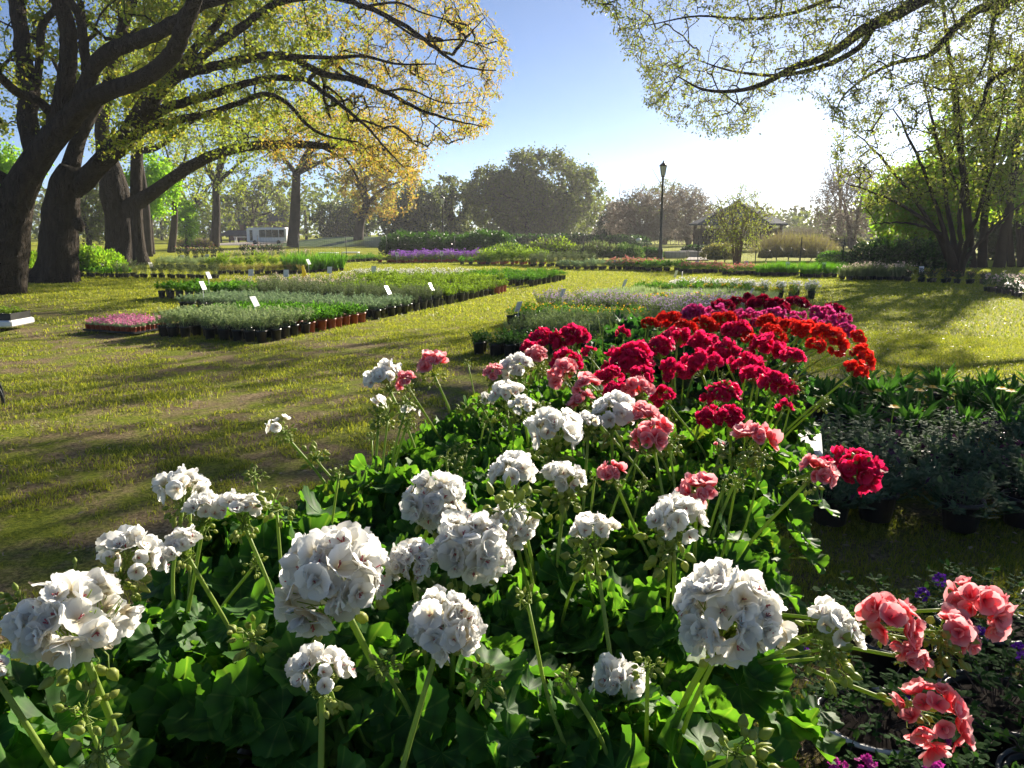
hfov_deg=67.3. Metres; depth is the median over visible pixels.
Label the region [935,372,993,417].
potted rosette
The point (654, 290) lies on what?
potted grass
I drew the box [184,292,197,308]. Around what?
potted shrub
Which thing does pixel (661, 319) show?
potted geranium
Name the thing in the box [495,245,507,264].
potted shrub
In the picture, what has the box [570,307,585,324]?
potted herb
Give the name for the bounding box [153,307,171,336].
potted herb
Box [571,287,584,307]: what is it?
potted flower
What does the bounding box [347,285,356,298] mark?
potted rosemary
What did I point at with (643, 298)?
potted flower
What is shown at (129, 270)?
potted herb
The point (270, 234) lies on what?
shuttle bus
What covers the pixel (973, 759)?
hanging basket
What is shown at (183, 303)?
potted shrub
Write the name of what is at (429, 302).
potted rosemary
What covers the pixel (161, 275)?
potted herb
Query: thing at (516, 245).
wild shrub
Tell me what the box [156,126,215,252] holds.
park tree
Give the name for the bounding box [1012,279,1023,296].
potted rose
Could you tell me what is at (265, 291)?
potted rosemary
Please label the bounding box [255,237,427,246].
grass bank
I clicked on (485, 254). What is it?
potted shrub
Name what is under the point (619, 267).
potted groundcover
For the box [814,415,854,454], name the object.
potted petunia
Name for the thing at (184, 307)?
potted herb
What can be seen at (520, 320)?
potted herb
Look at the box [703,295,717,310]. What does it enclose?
potted flower
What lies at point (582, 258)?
potted perennial
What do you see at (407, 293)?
potted rosemary
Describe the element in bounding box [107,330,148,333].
plant tray
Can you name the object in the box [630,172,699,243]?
park tree
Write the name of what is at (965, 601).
potted geranium
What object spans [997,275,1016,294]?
potted rose
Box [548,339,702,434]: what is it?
potted geranium
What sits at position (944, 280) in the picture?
potted groundcover
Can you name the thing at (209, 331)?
potted herb
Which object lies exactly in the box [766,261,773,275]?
potted grass
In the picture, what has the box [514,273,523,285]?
potted clump
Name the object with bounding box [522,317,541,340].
potted herb
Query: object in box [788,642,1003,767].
hanging basket
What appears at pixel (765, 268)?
potted grass
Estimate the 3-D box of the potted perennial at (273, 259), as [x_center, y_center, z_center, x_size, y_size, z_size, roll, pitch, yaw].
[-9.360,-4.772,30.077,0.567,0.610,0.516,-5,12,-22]
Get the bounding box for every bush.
[459,228,516,251]
[639,246,664,257]
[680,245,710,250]
[698,242,734,262]
[814,257,846,265]
[815,250,856,263]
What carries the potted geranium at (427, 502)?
on the trestle table
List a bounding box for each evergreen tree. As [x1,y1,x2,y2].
[41,183,104,249]
[211,165,304,239]
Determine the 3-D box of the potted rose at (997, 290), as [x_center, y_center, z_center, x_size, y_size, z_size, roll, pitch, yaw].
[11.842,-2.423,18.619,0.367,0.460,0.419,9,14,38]
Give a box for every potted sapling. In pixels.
[364,271,371,282]
[385,274,394,282]
[388,268,396,281]
[417,272,426,279]
[424,276,432,281]
[475,273,483,283]
[498,271,504,284]
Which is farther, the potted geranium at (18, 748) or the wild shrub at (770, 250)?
the wild shrub at (770, 250)
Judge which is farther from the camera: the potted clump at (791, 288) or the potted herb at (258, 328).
the potted clump at (791, 288)
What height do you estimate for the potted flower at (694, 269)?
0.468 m
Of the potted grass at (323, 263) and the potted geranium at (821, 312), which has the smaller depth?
the potted geranium at (821, 312)
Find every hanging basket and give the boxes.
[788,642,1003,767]
[797,573,994,686]
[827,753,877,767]
[843,711,1023,767]
[887,634,1023,767]
[898,558,1023,672]
[957,694,1023,767]
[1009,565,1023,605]
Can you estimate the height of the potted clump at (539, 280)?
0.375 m
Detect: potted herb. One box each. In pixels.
[79,265,87,276]
[88,266,96,276]
[95,265,102,276]
[98,268,104,276]
[104,267,112,276]
[106,267,115,276]
[111,261,120,276]
[115,266,123,277]
[120,262,128,277]
[123,267,131,276]
[128,257,136,276]
[132,264,140,277]
[138,263,145,276]
[141,262,147,277]
[150,262,157,277]
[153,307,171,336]
[154,281,165,297]
[156,260,163,276]
[157,265,165,277]
[161,307,180,337]
[161,309,183,334]
[163,281,177,298]
[165,264,172,277]
[167,263,175,278]
[169,281,184,298]
[171,306,194,337]
[172,307,194,325]
[175,263,182,277]
[176,305,189,323]
[177,262,185,278]
[183,283,194,294]
[184,261,192,277]
[184,281,195,293]
[185,306,204,332]
[185,309,201,335]
[188,262,195,278]
[190,285,201,293]
[192,278,205,285]
[194,263,200,277]
[195,312,214,335]
[196,264,204,278]
[197,309,218,339]
[199,306,215,326]
[200,283,212,293]
[206,303,224,311]
[207,305,223,334]
[207,310,234,340]
[209,260,218,278]
[210,281,221,292]
[212,308,228,336]
[214,263,219,278]
[218,281,232,292]
[219,301,235,324]
[220,305,240,325]
[224,311,243,337]
[225,314,244,340]
[231,283,246,291]
[234,304,253,326]
[237,311,253,338]
[238,312,261,341]
[240,282,254,289]
[246,306,264,325]
[249,309,263,336]
[250,312,273,342]
[252,312,267,329]
[257,305,277,324]
[260,309,275,337]
[267,312,284,340]
[268,305,284,327]
[275,306,295,337]
[275,307,290,327]
[284,306,298,323]
[284,309,300,335]
[285,301,300,310]
[293,304,315,333]
[295,314,303,331]
[303,309,318,332]
[312,307,321,327]
[314,305,331,330]
[320,306,332,326]
[326,308,337,328]
[329,301,341,312]
[333,308,343,326]
[339,302,353,325]
[347,303,359,323]
[356,304,367,321]
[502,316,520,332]
[511,316,527,331]
[514,311,533,331]
[522,309,537,329]
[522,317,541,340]
[527,315,544,330]
[531,313,546,326]
[538,315,559,344]
[540,306,557,314]
[542,316,560,330]
[543,309,561,327]
[550,314,566,330]
[557,320,573,328]
[558,308,575,320]
[560,315,578,327]
[561,315,582,324]
[566,308,579,322]
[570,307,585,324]
[572,318,594,345]
[573,311,592,321]
[583,311,602,329]
[584,315,598,333]
[584,318,604,336]
[590,318,611,335]
[599,306,617,317]
[600,314,617,324]
[642,310,657,316]
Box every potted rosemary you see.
[238,282,246,290]
[247,282,256,291]
[259,282,268,293]
[270,278,279,293]
[279,284,289,292]
[285,278,295,294]
[299,280,308,293]
[301,286,312,294]
[308,280,317,295]
[310,278,319,292]
[317,286,323,295]
[324,284,332,294]
[333,283,341,293]
[336,283,346,295]
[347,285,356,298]
[355,285,361,294]
[357,281,366,294]
[362,284,370,295]
[365,281,374,298]
[373,286,380,296]
[377,279,385,295]
[389,282,398,294]
[397,287,404,303]
[403,285,413,307]
[411,289,419,310]
[412,286,420,302]
[418,282,427,309]
[423,287,432,307]
[431,282,439,306]
[436,286,443,305]
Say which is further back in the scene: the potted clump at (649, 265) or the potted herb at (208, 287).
the potted clump at (649, 265)
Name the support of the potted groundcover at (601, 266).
on the ground at (22, 567)
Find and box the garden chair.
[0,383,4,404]
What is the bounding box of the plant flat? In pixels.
[0,310,30,319]
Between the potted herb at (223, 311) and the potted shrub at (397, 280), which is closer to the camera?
the potted herb at (223, 311)
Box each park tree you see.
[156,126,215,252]
[162,150,230,238]
[171,95,265,247]
[233,75,377,246]
[334,140,423,239]
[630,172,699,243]
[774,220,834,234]
[812,130,879,235]
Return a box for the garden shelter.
[220,230,246,242]
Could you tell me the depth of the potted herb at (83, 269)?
25.36 m
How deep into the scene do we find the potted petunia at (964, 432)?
5.11 m
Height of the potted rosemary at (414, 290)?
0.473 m
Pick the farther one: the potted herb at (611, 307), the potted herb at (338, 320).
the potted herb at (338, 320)
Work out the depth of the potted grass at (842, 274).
23.99 m
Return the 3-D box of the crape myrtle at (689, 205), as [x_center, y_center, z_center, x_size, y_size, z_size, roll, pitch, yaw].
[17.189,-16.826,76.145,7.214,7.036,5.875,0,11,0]
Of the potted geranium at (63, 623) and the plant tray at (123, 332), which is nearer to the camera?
the potted geranium at (63, 623)
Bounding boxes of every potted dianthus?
[84,318,90,328]
[88,318,97,328]
[94,318,100,329]
[99,321,107,329]
[100,317,110,329]
[108,319,115,330]
[111,319,120,330]
[116,320,125,331]
[122,319,131,331]
[130,320,136,331]
[131,320,141,331]
[141,317,147,330]
[142,318,152,328]
[146,317,155,328]
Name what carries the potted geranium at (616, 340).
on the trestle table
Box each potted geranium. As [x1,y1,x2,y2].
[0,464,267,767]
[0,524,206,767]
[0,567,145,767]
[127,487,415,767]
[133,463,393,629]
[251,509,619,767]
[265,393,431,541]
[284,584,487,767]
[361,358,499,496]
[364,470,500,636]
[375,441,563,581]
[393,349,524,448]
[453,339,546,424]
[456,379,608,518]
[466,450,649,757]
[489,351,621,471]
[500,406,657,606]
[503,327,569,403]
[514,511,800,767]
[523,489,866,764]
[524,344,641,430]
[547,340,608,373]
[547,357,715,497]
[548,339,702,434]
[551,322,650,429]
[557,389,655,523]
[564,333,601,386]
[565,375,829,575]
[567,319,617,357]
[585,314,649,347]
[586,324,659,391]
[593,364,888,528]
[593,414,1018,766]
[600,309,658,339]
[607,310,681,374]
[618,318,664,347]
[646,326,718,418]
[651,318,875,401]
[659,311,739,380]
[676,347,869,468]
[680,302,727,347]
[691,304,823,347]
[706,331,820,457]
[710,295,745,345]
[714,313,866,404]
[716,319,816,435]
[727,306,856,389]
[737,293,845,368]
[742,292,811,357]
[745,304,839,380]
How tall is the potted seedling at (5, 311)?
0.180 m
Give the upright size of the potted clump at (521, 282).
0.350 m
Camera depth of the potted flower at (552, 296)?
14.10 m
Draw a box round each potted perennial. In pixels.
[160,257,167,266]
[167,257,175,267]
[174,246,182,257]
[174,256,183,266]
[182,248,189,257]
[184,256,191,266]
[190,247,197,257]
[197,257,208,266]
[198,246,204,256]
[205,256,216,269]
[208,246,215,256]
[217,251,230,268]
[230,257,241,269]
[242,258,254,268]
[253,249,266,268]
[265,255,278,269]
[375,253,384,262]
[458,256,465,264]
[529,253,534,266]
[537,252,544,266]
[545,252,553,266]
[553,252,561,266]
[562,252,569,266]
[571,249,576,265]
[579,253,586,266]
[588,252,595,265]
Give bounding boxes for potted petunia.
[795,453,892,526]
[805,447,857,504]
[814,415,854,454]
[817,424,836,453]
[818,408,898,457]
[821,419,929,462]
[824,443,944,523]
[829,433,947,487]
[874,411,956,462]
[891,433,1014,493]
[895,426,977,481]
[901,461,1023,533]
[906,406,988,451]
[936,427,1021,484]
[953,439,1023,506]
[957,403,1023,456]
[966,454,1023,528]
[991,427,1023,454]
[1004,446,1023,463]
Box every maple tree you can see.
[0,136,53,188]
[122,151,185,253]
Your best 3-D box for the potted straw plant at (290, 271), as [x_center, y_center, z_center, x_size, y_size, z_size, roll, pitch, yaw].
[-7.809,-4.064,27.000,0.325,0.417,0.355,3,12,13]
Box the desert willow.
[687,182,778,265]
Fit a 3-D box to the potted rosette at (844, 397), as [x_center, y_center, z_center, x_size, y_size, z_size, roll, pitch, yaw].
[2.498,0.170,5.762,0.477,0.410,0.435,4,12,20]
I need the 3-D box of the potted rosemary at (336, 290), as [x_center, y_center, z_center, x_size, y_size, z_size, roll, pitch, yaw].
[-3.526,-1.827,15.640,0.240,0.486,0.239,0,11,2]
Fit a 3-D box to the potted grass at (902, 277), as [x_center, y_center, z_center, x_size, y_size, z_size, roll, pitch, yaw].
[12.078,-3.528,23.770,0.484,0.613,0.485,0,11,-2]
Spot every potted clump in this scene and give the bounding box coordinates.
[506,274,512,284]
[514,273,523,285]
[518,273,526,285]
[524,272,530,284]
[526,272,536,286]
[532,273,539,285]
[536,272,544,284]
[542,272,547,283]
[545,272,552,282]
[547,270,558,281]
[554,268,561,280]
[640,258,653,270]
[644,262,653,271]
[650,280,663,289]
[653,259,665,270]
[661,281,673,290]
[663,260,674,270]
[673,281,688,288]
[691,279,704,289]
[691,283,702,289]
[702,283,714,288]
[705,278,722,286]
[740,282,753,290]
[751,286,763,292]
[768,287,779,291]
[786,284,798,296]
[786,289,795,296]
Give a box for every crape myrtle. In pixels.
[597,179,679,245]
[653,181,718,244]
[806,157,882,248]
[825,57,1023,276]
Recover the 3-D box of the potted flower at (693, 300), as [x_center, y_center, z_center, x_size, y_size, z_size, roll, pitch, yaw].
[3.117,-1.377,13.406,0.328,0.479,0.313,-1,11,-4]
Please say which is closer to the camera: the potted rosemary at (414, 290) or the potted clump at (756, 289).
the potted rosemary at (414, 290)
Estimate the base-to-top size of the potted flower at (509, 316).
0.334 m
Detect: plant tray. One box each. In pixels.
[83,328,108,331]
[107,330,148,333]
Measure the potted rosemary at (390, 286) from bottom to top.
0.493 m
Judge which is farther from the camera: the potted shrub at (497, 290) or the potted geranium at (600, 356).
the potted shrub at (497, 290)
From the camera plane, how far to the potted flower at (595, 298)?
13.91 m
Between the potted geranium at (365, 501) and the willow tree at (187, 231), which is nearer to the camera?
the potted geranium at (365, 501)
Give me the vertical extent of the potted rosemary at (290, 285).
0.521 m
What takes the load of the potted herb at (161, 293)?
on the ground at (22, 567)
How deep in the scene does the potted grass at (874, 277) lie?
23.72 m
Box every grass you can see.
[276,251,292,269]
[287,256,297,272]
[290,250,306,270]
[302,255,314,272]
[309,256,320,272]
[313,249,330,271]
[322,254,333,268]
[325,252,338,270]
[330,254,343,271]
[332,252,347,270]
[614,286,629,289]
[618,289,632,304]
[630,284,645,294]
[642,287,657,293]
[666,290,682,295]
[736,290,754,294]
[754,263,761,275]
[757,262,763,275]
[761,262,770,276]
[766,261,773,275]
[770,263,779,275]
[771,260,783,275]
[778,261,788,275]
[785,264,793,275]
[792,264,798,275]
[798,261,808,276]
[800,264,809,276]
[806,263,815,277]
[808,262,817,276]
[814,264,822,277]
[821,260,831,276]
[831,263,839,276]
[836,264,845,278]
[842,263,855,279]
[843,262,857,279]
[852,262,866,279]
[856,263,870,279]
[862,262,878,279]
[868,262,885,279]
[874,265,886,279]
[883,264,897,279]
[894,263,905,279]
[895,261,908,279]
[901,260,916,279]
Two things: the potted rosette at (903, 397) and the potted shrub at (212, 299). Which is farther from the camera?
the potted shrub at (212, 299)
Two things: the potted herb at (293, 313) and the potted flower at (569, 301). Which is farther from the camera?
the potted flower at (569, 301)
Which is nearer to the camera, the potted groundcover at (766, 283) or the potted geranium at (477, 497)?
the potted geranium at (477, 497)
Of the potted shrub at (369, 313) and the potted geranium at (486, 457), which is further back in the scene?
the potted shrub at (369, 313)
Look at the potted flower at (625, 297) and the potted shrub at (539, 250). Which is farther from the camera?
the potted shrub at (539, 250)
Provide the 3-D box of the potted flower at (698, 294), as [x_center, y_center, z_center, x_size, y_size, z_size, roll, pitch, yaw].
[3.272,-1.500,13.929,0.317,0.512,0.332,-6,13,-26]
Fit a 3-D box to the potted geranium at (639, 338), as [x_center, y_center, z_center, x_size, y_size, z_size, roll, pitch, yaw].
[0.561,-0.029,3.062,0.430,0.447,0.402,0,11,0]
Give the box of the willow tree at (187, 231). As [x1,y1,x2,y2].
[169,195,205,247]
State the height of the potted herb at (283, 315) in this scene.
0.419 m
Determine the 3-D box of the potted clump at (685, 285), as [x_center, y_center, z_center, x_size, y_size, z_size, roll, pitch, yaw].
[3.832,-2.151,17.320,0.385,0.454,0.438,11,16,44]
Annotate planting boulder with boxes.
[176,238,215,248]
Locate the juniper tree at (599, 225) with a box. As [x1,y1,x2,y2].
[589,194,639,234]
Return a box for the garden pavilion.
[689,201,787,248]
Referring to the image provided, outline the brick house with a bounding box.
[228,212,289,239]
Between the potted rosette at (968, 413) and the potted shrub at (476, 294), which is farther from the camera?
the potted shrub at (476, 294)
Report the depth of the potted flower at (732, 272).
26.20 m
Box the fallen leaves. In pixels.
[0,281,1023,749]
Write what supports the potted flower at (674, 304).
on the ground at (22, 567)
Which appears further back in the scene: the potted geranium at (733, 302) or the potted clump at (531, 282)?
the potted clump at (531, 282)
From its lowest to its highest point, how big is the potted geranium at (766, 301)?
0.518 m
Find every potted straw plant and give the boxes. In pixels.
[216,262,223,274]
[227,265,233,273]
[234,264,238,273]
[238,265,244,273]
[252,264,258,273]
[257,261,264,272]
[264,265,270,273]
[273,263,281,273]
[284,264,293,273]
[296,264,304,273]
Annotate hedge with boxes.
[377,228,472,256]
[502,232,651,246]
[782,233,865,247]
[845,236,973,270]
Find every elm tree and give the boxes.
[581,0,1023,141]
[916,0,1023,267]
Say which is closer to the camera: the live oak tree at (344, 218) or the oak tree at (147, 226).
the oak tree at (147, 226)
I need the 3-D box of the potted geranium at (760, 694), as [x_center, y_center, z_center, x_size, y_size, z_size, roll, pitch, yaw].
[0.193,0.359,1.027,0.450,0.482,0.390,0,11,0]
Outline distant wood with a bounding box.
[31,168,978,240]
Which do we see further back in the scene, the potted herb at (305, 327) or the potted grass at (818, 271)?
the potted grass at (818, 271)
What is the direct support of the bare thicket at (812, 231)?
on the ground at (22, 567)
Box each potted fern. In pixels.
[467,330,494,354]
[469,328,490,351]
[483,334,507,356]
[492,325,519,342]
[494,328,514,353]
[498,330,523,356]
[508,330,530,352]
[511,325,532,338]
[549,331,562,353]
[582,332,598,347]
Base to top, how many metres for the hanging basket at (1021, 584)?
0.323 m
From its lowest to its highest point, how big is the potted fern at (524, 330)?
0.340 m
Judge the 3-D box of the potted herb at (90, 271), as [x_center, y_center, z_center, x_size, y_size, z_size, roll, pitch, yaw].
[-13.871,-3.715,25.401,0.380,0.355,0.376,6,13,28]
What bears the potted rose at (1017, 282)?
on the ground at (22, 567)
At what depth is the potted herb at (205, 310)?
11.45 m
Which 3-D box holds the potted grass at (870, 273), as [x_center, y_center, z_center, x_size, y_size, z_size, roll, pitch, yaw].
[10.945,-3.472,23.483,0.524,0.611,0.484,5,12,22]
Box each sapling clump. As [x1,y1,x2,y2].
[29,250,36,267]
[79,243,113,272]
[85,248,127,272]
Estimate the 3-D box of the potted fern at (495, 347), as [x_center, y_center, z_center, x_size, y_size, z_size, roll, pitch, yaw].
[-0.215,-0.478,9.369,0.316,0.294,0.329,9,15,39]
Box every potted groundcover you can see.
[556,260,564,268]
[563,259,574,268]
[574,260,582,269]
[580,260,590,269]
[586,256,595,269]
[595,259,605,269]
[607,260,613,269]
[615,259,621,269]
[740,280,755,285]
[757,279,774,290]
[758,282,771,292]
[772,281,786,297]
[790,281,801,295]
[804,281,821,298]
[804,282,819,296]
[904,269,911,281]
[917,271,926,281]
[926,270,933,282]
[930,270,938,281]
[940,270,949,282]
[944,268,953,282]
[953,270,962,283]
[965,271,975,283]
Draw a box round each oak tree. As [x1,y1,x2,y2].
[0,0,232,294]
[28,0,517,283]
[75,0,446,265]
[78,24,191,256]
[304,198,380,237]
[375,180,446,235]
[411,172,492,234]
[459,141,607,236]
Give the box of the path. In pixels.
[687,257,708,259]
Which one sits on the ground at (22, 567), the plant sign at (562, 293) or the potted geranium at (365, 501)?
the plant sign at (562, 293)
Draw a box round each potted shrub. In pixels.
[173,294,189,308]
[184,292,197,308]
[195,294,210,306]
[203,293,222,308]
[218,292,229,304]
[225,291,237,304]
[229,297,244,304]
[236,293,249,303]
[245,290,258,298]
[259,294,275,302]
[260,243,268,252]
[270,294,286,303]
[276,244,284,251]
[320,299,333,304]
[327,296,339,305]
[328,294,345,300]
[347,294,359,311]
[357,299,369,318]
[365,297,376,316]
[367,300,383,318]
[376,298,388,317]
[378,296,390,313]
[384,294,396,315]
[392,276,402,283]
[392,295,404,314]
[399,296,410,313]
[400,294,414,311]
[440,284,450,299]
[442,286,454,303]
[444,287,457,302]
[450,284,457,299]
[455,284,467,301]
[459,284,471,300]
[469,286,477,298]
[470,284,482,297]
[476,247,488,264]
[478,282,484,296]
[479,247,490,263]
[482,282,488,295]
[486,249,498,264]
[488,283,495,294]
[489,280,502,293]
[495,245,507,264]
[496,280,505,292]
[499,246,511,263]
[500,277,508,291]
[506,249,518,264]
[508,246,515,262]
[514,248,528,264]
[518,246,530,264]
[523,246,535,264]
[535,247,546,261]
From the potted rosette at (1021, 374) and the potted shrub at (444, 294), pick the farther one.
the potted shrub at (444, 294)
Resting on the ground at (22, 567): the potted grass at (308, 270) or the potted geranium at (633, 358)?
the potted grass at (308, 270)
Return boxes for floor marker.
[302,265,306,276]
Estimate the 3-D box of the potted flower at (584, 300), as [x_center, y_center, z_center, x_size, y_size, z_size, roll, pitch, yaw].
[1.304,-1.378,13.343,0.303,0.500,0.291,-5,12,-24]
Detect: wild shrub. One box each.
[486,241,527,259]
[525,236,579,259]
[570,240,617,258]
[609,241,644,258]
[744,227,840,260]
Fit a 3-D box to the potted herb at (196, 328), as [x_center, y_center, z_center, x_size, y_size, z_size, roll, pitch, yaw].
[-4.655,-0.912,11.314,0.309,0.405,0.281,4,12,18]
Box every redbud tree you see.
[860,156,979,246]
[918,59,1023,266]
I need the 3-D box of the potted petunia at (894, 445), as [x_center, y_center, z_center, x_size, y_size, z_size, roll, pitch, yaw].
[2.088,0.473,4.293,0.620,0.392,0.677,-3,12,-15]
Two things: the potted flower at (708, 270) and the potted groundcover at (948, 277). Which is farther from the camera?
the potted flower at (708, 270)
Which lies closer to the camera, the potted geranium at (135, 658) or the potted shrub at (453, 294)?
the potted geranium at (135, 658)
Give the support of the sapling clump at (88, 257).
on the ground at (22, 567)
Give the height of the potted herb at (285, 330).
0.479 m
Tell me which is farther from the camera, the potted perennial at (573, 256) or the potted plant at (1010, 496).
the potted perennial at (573, 256)
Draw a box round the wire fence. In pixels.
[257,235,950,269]
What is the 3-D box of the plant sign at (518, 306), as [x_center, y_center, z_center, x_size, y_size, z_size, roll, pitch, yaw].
[0.098,-1.052,11.823,0.070,0.434,0.125,9,14,38]
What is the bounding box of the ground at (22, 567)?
[0,235,1023,767]
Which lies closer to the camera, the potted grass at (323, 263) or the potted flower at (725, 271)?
the potted flower at (725, 271)
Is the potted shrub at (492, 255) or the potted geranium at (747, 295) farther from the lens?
the potted shrub at (492, 255)
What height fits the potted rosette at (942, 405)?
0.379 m
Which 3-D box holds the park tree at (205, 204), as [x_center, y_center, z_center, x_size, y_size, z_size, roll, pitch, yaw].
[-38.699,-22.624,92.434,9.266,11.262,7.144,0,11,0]
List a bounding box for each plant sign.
[199,281,206,306]
[248,269,253,280]
[250,296,259,307]
[283,270,288,283]
[327,267,331,273]
[384,286,391,295]
[514,301,522,311]
[559,289,565,297]
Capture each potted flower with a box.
[394,251,401,262]
[400,250,407,262]
[403,254,410,262]
[411,253,416,262]
[418,250,425,262]
[427,252,434,262]
[434,250,439,262]
[441,252,447,262]
[448,250,455,261]
[471,249,477,261]
[504,305,516,325]
[512,304,523,322]
[519,305,532,321]
[522,302,540,319]
[533,289,547,311]
[533,305,548,318]
[537,302,554,312]
[538,290,551,302]
[546,289,557,310]
[548,285,561,306]
[549,292,562,305]
[554,304,572,312]
[562,292,578,309]
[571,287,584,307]
[574,298,581,306]
[576,287,589,306]
[578,291,594,306]
[582,306,599,315]
[583,292,597,312]
[585,305,602,314]
[589,293,599,306]
[594,288,602,308]
[594,293,608,306]
[599,288,614,308]
[608,293,624,307]
[610,287,623,307]
[615,290,629,311]
[621,259,632,269]
[623,290,637,311]
[623,303,644,311]
[625,292,643,309]
[627,256,635,269]
[631,258,642,269]
[631,295,643,307]
[633,291,647,313]
[645,293,666,317]
[647,296,665,311]
[663,290,679,310]
[664,298,683,310]
[664,302,681,327]
[671,299,690,310]
[675,292,692,304]
[677,263,685,272]
[680,260,692,272]
[682,293,697,302]
[686,261,696,273]
[686,287,702,301]
[691,260,700,272]
[695,262,705,272]
[697,292,710,304]
[700,260,710,272]
[703,263,713,272]
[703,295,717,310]
[712,264,719,272]
[713,290,730,298]
[719,264,730,274]
[727,266,735,274]
[734,263,746,274]
[741,262,752,274]
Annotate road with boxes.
[220,242,276,244]
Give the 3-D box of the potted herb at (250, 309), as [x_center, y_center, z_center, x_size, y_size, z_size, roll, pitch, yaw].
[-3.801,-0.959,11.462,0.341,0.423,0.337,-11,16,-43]
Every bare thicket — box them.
[591,224,633,239]
[644,218,700,243]
[782,226,834,235]
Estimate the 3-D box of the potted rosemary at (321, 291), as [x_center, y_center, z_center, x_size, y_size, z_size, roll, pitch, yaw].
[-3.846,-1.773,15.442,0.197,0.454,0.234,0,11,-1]
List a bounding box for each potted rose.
[982,274,994,290]
[984,272,1001,291]
[993,274,1008,293]
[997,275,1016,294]
[1007,274,1022,295]
[1008,273,1022,292]
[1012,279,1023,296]
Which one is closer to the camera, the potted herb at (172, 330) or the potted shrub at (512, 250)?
the potted herb at (172, 330)
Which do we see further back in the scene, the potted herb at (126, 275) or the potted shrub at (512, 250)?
the potted shrub at (512, 250)
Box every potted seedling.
[0,305,11,313]
[1,307,13,313]
[11,305,23,311]
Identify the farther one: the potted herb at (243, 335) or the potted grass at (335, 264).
the potted grass at (335, 264)
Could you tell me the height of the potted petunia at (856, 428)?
0.361 m
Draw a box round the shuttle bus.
[246,227,287,243]
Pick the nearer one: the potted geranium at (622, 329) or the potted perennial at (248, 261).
the potted geranium at (622, 329)
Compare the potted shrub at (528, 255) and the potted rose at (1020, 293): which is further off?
the potted shrub at (528, 255)
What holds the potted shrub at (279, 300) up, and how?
on the ground at (22, 567)
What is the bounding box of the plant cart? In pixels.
[0,317,34,326]
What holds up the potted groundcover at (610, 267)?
on the ground at (22, 567)
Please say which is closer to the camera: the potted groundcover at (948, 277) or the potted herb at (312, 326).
the potted herb at (312, 326)
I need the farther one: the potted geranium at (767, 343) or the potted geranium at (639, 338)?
the potted geranium at (639, 338)
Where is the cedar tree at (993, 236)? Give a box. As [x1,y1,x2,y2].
[963,178,1016,259]
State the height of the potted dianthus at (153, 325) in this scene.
0.199 m
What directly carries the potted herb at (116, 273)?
on the ground at (22, 567)
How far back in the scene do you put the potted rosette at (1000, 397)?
5.70 m
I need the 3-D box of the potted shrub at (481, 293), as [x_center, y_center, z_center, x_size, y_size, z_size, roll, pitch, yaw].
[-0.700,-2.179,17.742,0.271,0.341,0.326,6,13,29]
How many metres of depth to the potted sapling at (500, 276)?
20.93 m
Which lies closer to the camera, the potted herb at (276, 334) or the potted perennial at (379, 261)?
the potted herb at (276, 334)
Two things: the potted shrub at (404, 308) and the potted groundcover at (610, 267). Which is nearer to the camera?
the potted shrub at (404, 308)
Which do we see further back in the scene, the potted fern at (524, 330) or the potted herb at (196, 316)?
the potted herb at (196, 316)
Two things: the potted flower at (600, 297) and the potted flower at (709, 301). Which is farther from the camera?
the potted flower at (600, 297)
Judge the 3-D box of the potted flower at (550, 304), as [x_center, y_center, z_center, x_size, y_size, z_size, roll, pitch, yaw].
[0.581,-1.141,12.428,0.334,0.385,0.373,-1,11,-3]
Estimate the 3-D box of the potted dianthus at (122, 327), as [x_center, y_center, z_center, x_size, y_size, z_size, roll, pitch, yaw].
[-5.777,-0.861,11.405,0.147,0.187,0.124,2,12,11]
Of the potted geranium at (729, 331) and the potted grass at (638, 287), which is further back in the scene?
the potted grass at (638, 287)
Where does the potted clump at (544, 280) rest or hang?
on the ground at (22, 567)
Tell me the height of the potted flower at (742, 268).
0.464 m
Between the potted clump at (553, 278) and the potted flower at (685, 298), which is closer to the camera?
the potted flower at (685, 298)
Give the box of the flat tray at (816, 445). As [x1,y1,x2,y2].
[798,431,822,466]
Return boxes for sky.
[0,0,1023,234]
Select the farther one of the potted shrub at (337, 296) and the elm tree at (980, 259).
the elm tree at (980, 259)
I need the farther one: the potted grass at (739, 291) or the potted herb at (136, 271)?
the potted herb at (136, 271)
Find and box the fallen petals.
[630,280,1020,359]
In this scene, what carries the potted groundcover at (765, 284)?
on the ground at (22, 567)
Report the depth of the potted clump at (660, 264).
28.66 m
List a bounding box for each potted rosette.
[804,373,853,420]
[804,374,830,410]
[815,382,882,432]
[829,366,891,409]
[832,398,899,436]
[854,370,913,421]
[872,382,936,434]
[873,363,927,394]
[876,398,948,433]
[897,375,937,407]
[909,361,963,407]
[913,385,964,434]
[934,393,997,450]
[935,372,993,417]
[960,365,1011,410]
[965,382,1023,427]
[981,394,1023,431]
[983,372,1023,412]
[1008,370,1023,385]
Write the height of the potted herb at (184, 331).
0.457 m
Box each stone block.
[665,252,685,257]
[688,251,700,256]
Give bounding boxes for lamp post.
[440,195,444,234]
[657,160,666,259]
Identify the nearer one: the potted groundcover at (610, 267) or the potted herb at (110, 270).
the potted herb at (110, 270)

